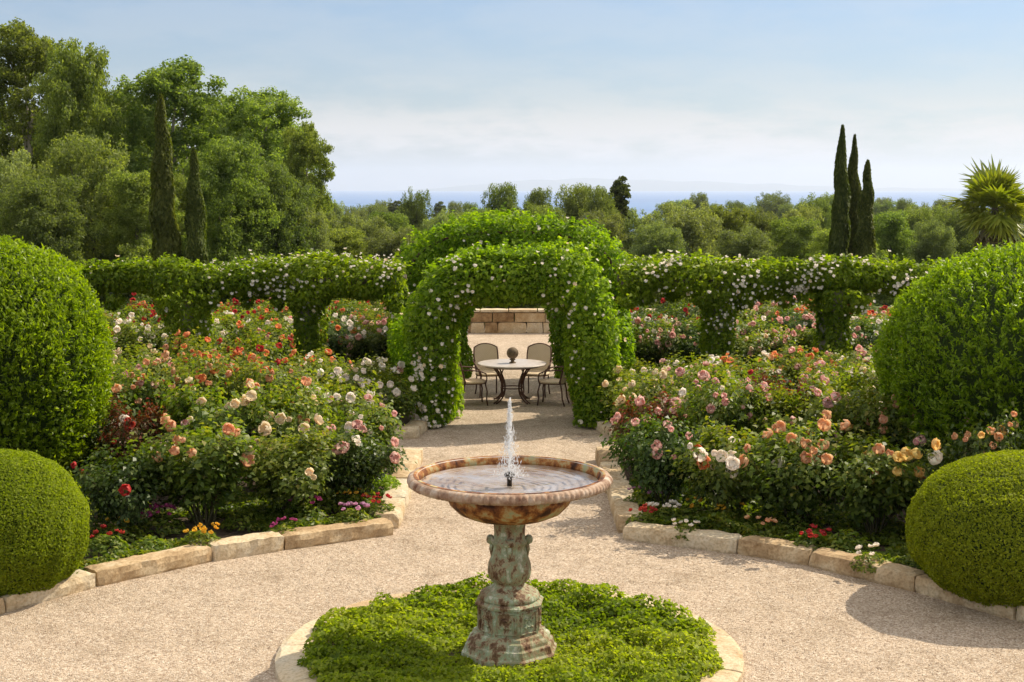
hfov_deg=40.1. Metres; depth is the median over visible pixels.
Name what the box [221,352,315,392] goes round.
rose bush
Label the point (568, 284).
rose arch
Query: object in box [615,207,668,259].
olive tree
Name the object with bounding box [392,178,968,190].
island hills
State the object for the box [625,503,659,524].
bedding plant
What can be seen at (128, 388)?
rose bush
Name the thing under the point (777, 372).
rose bush
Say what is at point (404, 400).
rose bush
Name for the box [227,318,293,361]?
rose bush
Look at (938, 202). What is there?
oak tree
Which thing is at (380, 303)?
rose bush
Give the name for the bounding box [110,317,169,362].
rose bush
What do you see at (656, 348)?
rose bush
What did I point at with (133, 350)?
rose bush
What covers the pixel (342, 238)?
broadleaf tree
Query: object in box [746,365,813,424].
rose bush
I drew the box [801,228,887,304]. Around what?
broadleaf tree
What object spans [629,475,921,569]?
ground cover
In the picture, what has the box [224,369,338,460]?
rose bush
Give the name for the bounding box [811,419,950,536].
rose bush
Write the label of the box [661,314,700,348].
rose bush
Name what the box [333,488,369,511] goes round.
bedding plant
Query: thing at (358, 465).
rose bush
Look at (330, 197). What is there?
broadleaf tree
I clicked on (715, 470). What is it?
rose bush
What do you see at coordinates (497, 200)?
oak tree
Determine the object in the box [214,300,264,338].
rose bush
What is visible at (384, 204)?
oak tree
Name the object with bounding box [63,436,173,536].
rose bush
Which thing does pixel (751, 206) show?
oak tree
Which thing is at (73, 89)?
broadleaf tree
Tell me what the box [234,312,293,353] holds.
rose bush
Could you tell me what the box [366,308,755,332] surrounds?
stone wall
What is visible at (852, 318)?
rose bush
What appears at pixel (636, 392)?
rose bush
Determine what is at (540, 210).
oak tree
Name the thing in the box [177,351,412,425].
flower bed
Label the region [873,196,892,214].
oak tree
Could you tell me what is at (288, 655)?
ring kerb
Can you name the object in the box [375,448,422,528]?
stone kerb
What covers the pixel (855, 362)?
rose bush
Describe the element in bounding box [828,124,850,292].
cypress tree
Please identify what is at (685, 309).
rose bush
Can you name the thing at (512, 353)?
ball ornament
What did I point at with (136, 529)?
bedding plant
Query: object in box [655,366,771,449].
rose bush
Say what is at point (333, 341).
rose bush
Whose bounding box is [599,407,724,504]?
rose bush
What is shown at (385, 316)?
rose bush
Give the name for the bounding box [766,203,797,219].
oak tree
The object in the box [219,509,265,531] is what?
bedding plant
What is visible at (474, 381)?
wicker chair
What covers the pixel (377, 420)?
rose bush
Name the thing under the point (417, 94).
sky
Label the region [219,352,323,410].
rose bush
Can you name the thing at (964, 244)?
oak tree
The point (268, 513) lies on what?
ground cover
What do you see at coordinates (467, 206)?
oak tree
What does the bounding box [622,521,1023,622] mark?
stone kerb
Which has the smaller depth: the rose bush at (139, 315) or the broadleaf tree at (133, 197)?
the rose bush at (139, 315)
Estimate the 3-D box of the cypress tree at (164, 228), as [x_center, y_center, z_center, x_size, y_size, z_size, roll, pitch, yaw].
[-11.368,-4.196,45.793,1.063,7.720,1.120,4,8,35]
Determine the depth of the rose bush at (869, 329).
27.41 m
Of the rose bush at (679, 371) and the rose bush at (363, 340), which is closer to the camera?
the rose bush at (679, 371)
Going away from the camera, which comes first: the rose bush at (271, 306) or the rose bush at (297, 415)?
the rose bush at (297, 415)
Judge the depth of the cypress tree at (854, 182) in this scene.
62.41 m
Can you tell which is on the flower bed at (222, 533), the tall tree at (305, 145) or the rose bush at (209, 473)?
the rose bush at (209, 473)
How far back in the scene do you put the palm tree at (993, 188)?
59.15 m
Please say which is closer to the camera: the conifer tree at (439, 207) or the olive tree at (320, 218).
the olive tree at (320, 218)
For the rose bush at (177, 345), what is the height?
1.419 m
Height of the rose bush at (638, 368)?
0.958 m
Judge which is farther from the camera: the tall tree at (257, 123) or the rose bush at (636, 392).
the tall tree at (257, 123)
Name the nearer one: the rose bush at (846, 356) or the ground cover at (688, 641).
the ground cover at (688, 641)
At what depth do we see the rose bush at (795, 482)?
15.02 m
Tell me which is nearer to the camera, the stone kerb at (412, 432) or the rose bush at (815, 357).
the stone kerb at (412, 432)
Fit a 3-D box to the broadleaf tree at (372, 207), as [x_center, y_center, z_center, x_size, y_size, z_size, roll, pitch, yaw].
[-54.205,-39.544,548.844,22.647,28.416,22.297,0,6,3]
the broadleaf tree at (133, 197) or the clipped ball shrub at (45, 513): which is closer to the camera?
the clipped ball shrub at (45, 513)
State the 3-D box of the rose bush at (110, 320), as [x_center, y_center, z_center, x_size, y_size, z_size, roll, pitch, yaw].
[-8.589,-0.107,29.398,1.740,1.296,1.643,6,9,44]
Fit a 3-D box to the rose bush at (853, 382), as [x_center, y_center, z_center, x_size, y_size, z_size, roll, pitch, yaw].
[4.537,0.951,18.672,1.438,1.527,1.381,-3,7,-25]
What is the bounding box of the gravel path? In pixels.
[0,332,1023,681]
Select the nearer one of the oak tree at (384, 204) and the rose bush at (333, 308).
the rose bush at (333, 308)
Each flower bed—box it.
[74,459,394,559]
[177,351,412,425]
[623,456,925,551]
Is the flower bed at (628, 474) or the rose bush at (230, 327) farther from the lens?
the rose bush at (230, 327)
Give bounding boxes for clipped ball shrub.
[0,448,91,595]
[901,447,1023,610]
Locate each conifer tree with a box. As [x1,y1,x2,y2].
[387,200,408,222]
[432,201,445,216]
[608,176,632,247]
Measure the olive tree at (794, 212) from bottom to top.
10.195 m
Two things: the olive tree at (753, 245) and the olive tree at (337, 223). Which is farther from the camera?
the olive tree at (337, 223)
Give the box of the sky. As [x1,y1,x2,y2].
[0,0,1023,190]
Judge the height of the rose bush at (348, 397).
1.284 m
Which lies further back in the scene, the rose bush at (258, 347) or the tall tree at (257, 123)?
the tall tree at (257, 123)
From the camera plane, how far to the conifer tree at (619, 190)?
123.84 m
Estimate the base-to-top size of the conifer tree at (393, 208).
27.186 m
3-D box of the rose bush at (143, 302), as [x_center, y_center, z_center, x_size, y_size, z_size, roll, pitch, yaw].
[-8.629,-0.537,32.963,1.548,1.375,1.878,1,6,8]
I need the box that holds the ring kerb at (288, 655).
[275,584,743,681]
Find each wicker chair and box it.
[456,362,487,405]
[472,343,502,397]
[522,343,552,397]
[537,366,569,406]
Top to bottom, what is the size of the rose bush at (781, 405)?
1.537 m
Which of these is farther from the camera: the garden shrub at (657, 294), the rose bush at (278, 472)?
the garden shrub at (657, 294)
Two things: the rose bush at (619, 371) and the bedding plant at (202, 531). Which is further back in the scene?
the rose bush at (619, 371)
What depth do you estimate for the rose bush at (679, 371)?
19.01 m
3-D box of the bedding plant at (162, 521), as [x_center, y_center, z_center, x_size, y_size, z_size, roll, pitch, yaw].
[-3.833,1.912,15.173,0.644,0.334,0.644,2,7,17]
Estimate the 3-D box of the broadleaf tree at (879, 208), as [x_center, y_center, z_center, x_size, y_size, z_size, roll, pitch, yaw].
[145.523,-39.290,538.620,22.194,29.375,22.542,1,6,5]
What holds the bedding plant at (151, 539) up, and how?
on the flower bed at (222, 533)
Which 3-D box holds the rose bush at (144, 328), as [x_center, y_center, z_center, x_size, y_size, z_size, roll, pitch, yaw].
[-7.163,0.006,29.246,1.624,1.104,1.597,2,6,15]
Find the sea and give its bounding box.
[315,191,1023,229]
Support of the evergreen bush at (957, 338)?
on the flower bed at (628, 474)
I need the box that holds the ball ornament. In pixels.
[507,347,517,362]
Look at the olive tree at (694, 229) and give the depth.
78.97 m
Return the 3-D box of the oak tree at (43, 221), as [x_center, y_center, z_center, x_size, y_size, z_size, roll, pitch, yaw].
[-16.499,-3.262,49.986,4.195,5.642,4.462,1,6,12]
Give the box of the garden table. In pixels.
[477,359,546,403]
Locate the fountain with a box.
[407,398,612,667]
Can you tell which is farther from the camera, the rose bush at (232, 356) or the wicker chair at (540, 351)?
the wicker chair at (540, 351)
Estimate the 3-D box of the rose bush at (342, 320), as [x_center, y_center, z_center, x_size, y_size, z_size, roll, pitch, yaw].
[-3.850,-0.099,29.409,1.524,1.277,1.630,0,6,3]
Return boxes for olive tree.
[0,148,51,240]
[272,204,339,257]
[326,208,358,229]
[347,213,393,260]
[363,226,416,260]
[421,207,462,233]
[577,207,628,259]
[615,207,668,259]
[628,219,688,305]
[642,200,723,303]
[714,224,780,305]
[781,203,826,300]
[905,217,959,264]
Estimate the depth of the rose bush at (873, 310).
32.69 m
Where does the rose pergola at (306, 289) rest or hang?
on the flower bed at (405, 420)
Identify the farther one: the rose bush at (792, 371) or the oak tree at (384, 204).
the oak tree at (384, 204)
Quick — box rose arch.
[401,236,626,428]
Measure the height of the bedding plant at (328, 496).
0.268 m
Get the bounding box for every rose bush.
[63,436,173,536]
[64,390,141,476]
[87,395,171,468]
[101,300,158,329]
[103,310,140,355]
[107,348,187,448]
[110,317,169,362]
[111,339,160,369]
[112,347,188,395]
[117,292,161,321]
[127,413,268,527]
[134,318,166,341]
[138,342,275,440]
[141,312,173,326]
[147,313,231,355]
[154,373,276,451]
[155,326,231,371]
[170,344,247,394]
[212,308,259,350]
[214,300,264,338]
[215,298,274,320]
[215,328,299,370]
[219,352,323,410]
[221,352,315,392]
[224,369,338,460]
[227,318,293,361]
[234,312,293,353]
[234,413,352,517]
[256,297,288,320]
[257,305,330,326]
[273,345,354,371]
[279,316,356,362]
[286,351,366,404]
[300,368,387,430]
[313,421,416,504]
[314,393,405,470]
[319,305,363,354]
[324,298,375,355]
[327,298,371,318]
[336,318,403,364]
[340,300,386,324]
[341,351,404,387]
[348,302,394,334]
[350,365,429,422]
[598,362,663,413]
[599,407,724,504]
[602,385,687,465]
[603,366,688,445]
[621,357,671,381]
[629,315,696,368]
[630,305,667,325]
[630,308,679,352]
[641,350,725,378]
[641,358,730,393]
[647,297,698,318]
[653,354,763,437]
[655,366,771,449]
[657,301,700,326]
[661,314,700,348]
[666,415,798,512]
[668,312,742,365]
[697,305,765,331]
[709,350,790,390]
[719,348,783,376]
[732,323,798,365]
[733,369,845,454]
[734,314,774,366]
[736,409,860,526]
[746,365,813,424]
[753,296,808,346]
[755,309,818,352]
[762,303,814,332]
[764,346,842,393]
[770,339,838,385]
[780,322,869,360]
[798,354,886,459]
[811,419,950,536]
[816,348,891,395]
[822,343,889,368]
[832,369,917,464]
[849,308,890,322]
[849,310,892,331]
[850,313,897,353]
[861,303,890,320]
[868,308,895,322]
[868,362,920,463]
[901,417,972,473]
[905,449,974,495]
[929,401,1023,465]
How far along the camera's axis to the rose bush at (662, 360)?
23.42 m
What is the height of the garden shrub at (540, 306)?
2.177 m
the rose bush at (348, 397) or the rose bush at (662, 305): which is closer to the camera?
the rose bush at (348, 397)
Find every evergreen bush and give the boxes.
[0,234,116,472]
[869,238,1023,469]
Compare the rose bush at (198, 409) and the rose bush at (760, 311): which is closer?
the rose bush at (198, 409)
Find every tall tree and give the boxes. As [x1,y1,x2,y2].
[0,17,78,228]
[0,88,33,154]
[97,54,227,298]
[203,85,313,300]
[280,121,336,252]
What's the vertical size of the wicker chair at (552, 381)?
0.938 m
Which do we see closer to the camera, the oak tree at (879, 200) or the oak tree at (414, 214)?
the oak tree at (414, 214)
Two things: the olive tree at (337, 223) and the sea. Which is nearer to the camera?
the olive tree at (337, 223)
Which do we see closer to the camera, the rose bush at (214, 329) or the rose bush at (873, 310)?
the rose bush at (214, 329)
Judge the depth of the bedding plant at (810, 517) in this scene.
15.21 m
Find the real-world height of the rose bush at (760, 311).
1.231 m
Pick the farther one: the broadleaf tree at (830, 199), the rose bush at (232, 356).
the broadleaf tree at (830, 199)
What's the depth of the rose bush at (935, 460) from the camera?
14.54 m
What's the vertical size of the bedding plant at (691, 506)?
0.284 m
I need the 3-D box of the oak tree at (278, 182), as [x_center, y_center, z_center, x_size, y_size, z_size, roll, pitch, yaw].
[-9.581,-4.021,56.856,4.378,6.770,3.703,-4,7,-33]
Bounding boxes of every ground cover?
[77,470,379,571]
[297,571,724,681]
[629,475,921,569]
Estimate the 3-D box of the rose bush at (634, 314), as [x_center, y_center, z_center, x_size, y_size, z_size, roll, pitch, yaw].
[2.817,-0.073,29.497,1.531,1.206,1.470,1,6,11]
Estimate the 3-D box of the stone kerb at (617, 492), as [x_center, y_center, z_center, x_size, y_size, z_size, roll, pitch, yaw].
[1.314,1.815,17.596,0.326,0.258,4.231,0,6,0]
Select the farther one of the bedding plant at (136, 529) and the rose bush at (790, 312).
the rose bush at (790, 312)
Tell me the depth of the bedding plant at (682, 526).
14.96 m
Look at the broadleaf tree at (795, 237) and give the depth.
78.93 m
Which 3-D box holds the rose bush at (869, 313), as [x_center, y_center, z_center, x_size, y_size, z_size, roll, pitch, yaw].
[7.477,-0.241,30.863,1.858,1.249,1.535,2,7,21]
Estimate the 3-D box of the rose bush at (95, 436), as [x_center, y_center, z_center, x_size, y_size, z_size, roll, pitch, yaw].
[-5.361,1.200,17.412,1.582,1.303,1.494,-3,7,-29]
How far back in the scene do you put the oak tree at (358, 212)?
417.65 m
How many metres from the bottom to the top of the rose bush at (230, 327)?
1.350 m
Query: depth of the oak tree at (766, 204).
524.05 m
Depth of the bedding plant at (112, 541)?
14.27 m
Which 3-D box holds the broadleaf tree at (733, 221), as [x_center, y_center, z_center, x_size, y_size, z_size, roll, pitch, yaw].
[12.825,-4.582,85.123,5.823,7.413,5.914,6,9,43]
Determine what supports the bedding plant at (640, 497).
on the flower bed at (628, 474)
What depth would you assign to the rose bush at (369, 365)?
23.28 m
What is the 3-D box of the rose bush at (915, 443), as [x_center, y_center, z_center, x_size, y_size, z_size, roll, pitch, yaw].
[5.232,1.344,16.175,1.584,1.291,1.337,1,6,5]
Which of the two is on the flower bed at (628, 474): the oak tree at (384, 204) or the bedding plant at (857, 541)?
the bedding plant at (857, 541)
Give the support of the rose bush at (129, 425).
on the flower bed at (222, 533)
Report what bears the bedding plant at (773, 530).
on the flower bed at (628, 474)
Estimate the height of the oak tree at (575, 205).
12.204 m
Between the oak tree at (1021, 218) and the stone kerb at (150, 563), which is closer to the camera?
the stone kerb at (150, 563)
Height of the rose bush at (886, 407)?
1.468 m
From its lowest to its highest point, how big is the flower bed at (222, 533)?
0.001 m
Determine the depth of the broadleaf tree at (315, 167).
79.93 m
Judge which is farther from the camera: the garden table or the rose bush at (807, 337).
the rose bush at (807, 337)
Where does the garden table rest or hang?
on the gravel path
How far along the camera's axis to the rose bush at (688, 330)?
27.25 m
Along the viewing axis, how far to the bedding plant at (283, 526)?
14.97 m
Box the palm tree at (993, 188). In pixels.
[942,154,1023,254]
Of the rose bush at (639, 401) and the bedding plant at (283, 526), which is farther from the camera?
the rose bush at (639, 401)
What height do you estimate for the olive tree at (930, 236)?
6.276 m
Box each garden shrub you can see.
[331,266,381,307]
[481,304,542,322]
[528,301,542,308]
[635,263,691,307]
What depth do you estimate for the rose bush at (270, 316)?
30.72 m
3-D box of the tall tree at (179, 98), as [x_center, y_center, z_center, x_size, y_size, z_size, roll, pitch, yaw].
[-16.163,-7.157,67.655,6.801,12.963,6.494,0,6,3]
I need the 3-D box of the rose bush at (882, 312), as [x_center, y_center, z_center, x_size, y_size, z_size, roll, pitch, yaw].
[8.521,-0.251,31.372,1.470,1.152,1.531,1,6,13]
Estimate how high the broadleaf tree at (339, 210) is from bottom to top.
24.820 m
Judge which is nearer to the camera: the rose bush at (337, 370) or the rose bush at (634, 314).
the rose bush at (337, 370)
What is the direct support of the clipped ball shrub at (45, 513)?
on the flower bed at (222, 533)
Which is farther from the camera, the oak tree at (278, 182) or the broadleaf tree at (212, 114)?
the broadleaf tree at (212, 114)
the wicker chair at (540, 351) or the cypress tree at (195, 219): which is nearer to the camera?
the wicker chair at (540, 351)
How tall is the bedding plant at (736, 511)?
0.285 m
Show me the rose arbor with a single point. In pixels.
(436, 241)
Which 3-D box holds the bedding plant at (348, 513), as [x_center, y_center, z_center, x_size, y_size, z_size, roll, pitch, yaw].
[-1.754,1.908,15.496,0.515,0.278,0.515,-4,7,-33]
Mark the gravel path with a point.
(544, 428)
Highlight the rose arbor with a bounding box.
[384,202,641,410]
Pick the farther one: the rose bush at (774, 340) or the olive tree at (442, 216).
the olive tree at (442, 216)
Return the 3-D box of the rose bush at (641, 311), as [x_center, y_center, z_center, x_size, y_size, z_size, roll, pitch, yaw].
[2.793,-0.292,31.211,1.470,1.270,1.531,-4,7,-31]
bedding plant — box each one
[85,524,128,556]
[86,497,113,526]
[92,516,146,547]
[129,503,186,538]
[129,535,170,550]
[176,522,220,546]
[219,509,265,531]
[268,516,297,533]
[281,495,328,519]
[301,485,344,512]
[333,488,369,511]
[334,501,373,523]
[349,471,401,495]
[358,492,394,518]
[624,486,664,510]
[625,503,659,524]
[646,500,683,520]
[671,518,699,540]
[676,495,710,516]
[700,507,725,523]
[714,502,758,528]
[742,514,784,537]
[768,507,821,533]
[789,523,831,550]
[820,528,875,552]
[849,542,889,573]
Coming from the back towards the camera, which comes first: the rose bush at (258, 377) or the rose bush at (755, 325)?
the rose bush at (755, 325)
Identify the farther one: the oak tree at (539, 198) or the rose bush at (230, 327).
the oak tree at (539, 198)
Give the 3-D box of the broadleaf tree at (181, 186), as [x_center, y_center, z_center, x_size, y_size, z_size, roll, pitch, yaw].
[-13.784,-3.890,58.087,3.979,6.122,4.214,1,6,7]
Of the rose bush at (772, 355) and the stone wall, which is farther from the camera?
the stone wall
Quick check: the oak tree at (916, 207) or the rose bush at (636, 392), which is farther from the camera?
the oak tree at (916, 207)
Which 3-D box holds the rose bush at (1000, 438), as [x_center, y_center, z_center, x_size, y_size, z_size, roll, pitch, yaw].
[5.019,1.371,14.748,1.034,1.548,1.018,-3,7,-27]
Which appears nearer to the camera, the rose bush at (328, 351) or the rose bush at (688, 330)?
the rose bush at (328, 351)
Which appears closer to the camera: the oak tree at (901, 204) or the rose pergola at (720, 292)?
the rose pergola at (720, 292)
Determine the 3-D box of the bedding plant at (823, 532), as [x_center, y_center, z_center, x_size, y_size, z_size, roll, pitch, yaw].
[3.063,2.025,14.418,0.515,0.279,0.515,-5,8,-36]
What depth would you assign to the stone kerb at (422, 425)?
21.88 m
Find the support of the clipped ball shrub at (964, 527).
on the flower bed at (628, 474)
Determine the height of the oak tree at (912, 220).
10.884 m
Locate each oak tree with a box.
[0,170,102,266]
[33,130,135,307]
[235,159,321,306]
[342,205,369,224]
[375,199,397,208]
[396,186,434,237]
[442,200,462,218]
[457,201,481,215]
[458,208,494,223]
[478,181,529,215]
[521,186,552,217]
[527,204,568,303]
[553,183,593,225]
[583,185,623,243]
[685,191,717,245]
[723,199,748,214]
[736,206,785,304]
[746,202,761,215]
[754,190,791,218]
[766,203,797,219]
[797,192,831,249]
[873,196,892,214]
[884,202,952,305]
[887,197,913,247]
[904,202,932,220]
[932,198,963,253]
[932,207,977,259]
[973,202,1023,251]
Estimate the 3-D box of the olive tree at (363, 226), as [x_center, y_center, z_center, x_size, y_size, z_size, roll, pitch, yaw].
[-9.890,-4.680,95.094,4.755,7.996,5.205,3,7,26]
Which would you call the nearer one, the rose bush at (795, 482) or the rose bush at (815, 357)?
the rose bush at (795, 482)
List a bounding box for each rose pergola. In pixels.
[57,247,412,361]
[615,245,970,365]
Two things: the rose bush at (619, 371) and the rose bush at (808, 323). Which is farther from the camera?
the rose bush at (808, 323)
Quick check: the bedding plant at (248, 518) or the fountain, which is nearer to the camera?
the fountain
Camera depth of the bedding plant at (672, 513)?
15.55 m
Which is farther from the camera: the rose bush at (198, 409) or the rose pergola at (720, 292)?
the rose pergola at (720, 292)
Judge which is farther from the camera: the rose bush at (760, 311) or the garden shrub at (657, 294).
the garden shrub at (657, 294)
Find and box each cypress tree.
[148,93,181,290]
[182,146,208,263]
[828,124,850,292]
[847,134,861,290]
[852,159,876,304]
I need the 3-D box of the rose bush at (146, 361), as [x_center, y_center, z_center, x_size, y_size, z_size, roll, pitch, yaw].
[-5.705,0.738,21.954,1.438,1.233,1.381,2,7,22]
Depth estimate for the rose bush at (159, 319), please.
30.70 m
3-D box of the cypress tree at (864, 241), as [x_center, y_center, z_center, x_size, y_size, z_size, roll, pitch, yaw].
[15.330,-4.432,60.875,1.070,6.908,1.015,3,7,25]
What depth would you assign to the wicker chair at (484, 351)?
25.95 m
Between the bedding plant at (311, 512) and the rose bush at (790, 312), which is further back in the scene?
the rose bush at (790, 312)
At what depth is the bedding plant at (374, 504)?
15.85 m
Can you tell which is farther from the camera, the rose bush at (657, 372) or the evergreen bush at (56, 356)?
the rose bush at (657, 372)
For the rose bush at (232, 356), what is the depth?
22.02 m
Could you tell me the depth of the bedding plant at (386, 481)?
17.01 m
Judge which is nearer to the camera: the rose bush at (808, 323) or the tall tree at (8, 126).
the rose bush at (808, 323)
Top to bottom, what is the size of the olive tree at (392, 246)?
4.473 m
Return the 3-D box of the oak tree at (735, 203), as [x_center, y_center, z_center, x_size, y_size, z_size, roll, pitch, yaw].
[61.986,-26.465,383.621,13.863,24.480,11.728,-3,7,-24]
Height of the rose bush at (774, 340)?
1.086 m
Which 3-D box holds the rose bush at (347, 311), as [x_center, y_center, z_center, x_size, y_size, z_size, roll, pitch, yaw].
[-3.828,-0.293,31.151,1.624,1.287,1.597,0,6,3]
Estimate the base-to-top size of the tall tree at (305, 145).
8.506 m
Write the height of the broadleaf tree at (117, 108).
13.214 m
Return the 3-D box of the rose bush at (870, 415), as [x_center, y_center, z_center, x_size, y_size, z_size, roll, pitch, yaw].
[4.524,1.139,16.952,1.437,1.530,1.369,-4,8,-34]
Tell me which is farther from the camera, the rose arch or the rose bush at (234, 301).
the rose bush at (234, 301)
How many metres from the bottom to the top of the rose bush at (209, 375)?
1.690 m
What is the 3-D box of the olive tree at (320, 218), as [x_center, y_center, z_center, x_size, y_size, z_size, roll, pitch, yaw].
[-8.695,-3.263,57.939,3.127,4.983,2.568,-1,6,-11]
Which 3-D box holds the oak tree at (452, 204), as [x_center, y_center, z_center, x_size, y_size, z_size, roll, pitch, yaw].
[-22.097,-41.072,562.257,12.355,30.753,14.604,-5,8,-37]
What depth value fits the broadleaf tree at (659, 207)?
564.32 m
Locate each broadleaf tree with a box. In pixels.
[29,37,131,258]
[88,167,186,308]
[94,85,154,296]
[142,102,182,170]
[173,173,218,256]
[174,97,257,174]
[177,135,285,306]
[264,126,335,245]
[265,117,331,210]
[326,200,344,222]
[327,225,369,301]
[359,204,388,217]
[367,209,411,253]
[655,201,674,223]
[662,199,695,224]
[689,204,765,259]
[763,216,825,305]
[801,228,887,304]
[821,192,833,219]
[872,209,927,305]
[873,200,897,239]
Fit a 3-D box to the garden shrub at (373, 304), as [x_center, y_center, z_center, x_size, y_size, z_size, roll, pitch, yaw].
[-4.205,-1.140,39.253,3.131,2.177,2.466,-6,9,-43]
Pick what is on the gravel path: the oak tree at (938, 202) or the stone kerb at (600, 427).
the stone kerb at (600, 427)
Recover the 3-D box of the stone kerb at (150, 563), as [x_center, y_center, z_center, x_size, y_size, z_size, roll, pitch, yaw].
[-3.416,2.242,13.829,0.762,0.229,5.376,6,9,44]
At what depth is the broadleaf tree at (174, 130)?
83.25 m
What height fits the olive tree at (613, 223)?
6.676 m
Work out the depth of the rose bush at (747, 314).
30.98 m
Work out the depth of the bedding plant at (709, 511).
15.53 m
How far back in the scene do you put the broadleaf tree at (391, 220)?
109.30 m
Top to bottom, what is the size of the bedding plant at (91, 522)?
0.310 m
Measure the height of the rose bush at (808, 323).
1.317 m
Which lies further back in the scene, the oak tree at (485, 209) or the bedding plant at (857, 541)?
the oak tree at (485, 209)
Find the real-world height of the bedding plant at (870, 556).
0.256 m
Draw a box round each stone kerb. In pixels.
[0,518,393,614]
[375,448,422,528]
[391,425,419,438]
[404,419,429,434]
[565,383,611,434]
[595,446,642,532]
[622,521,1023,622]

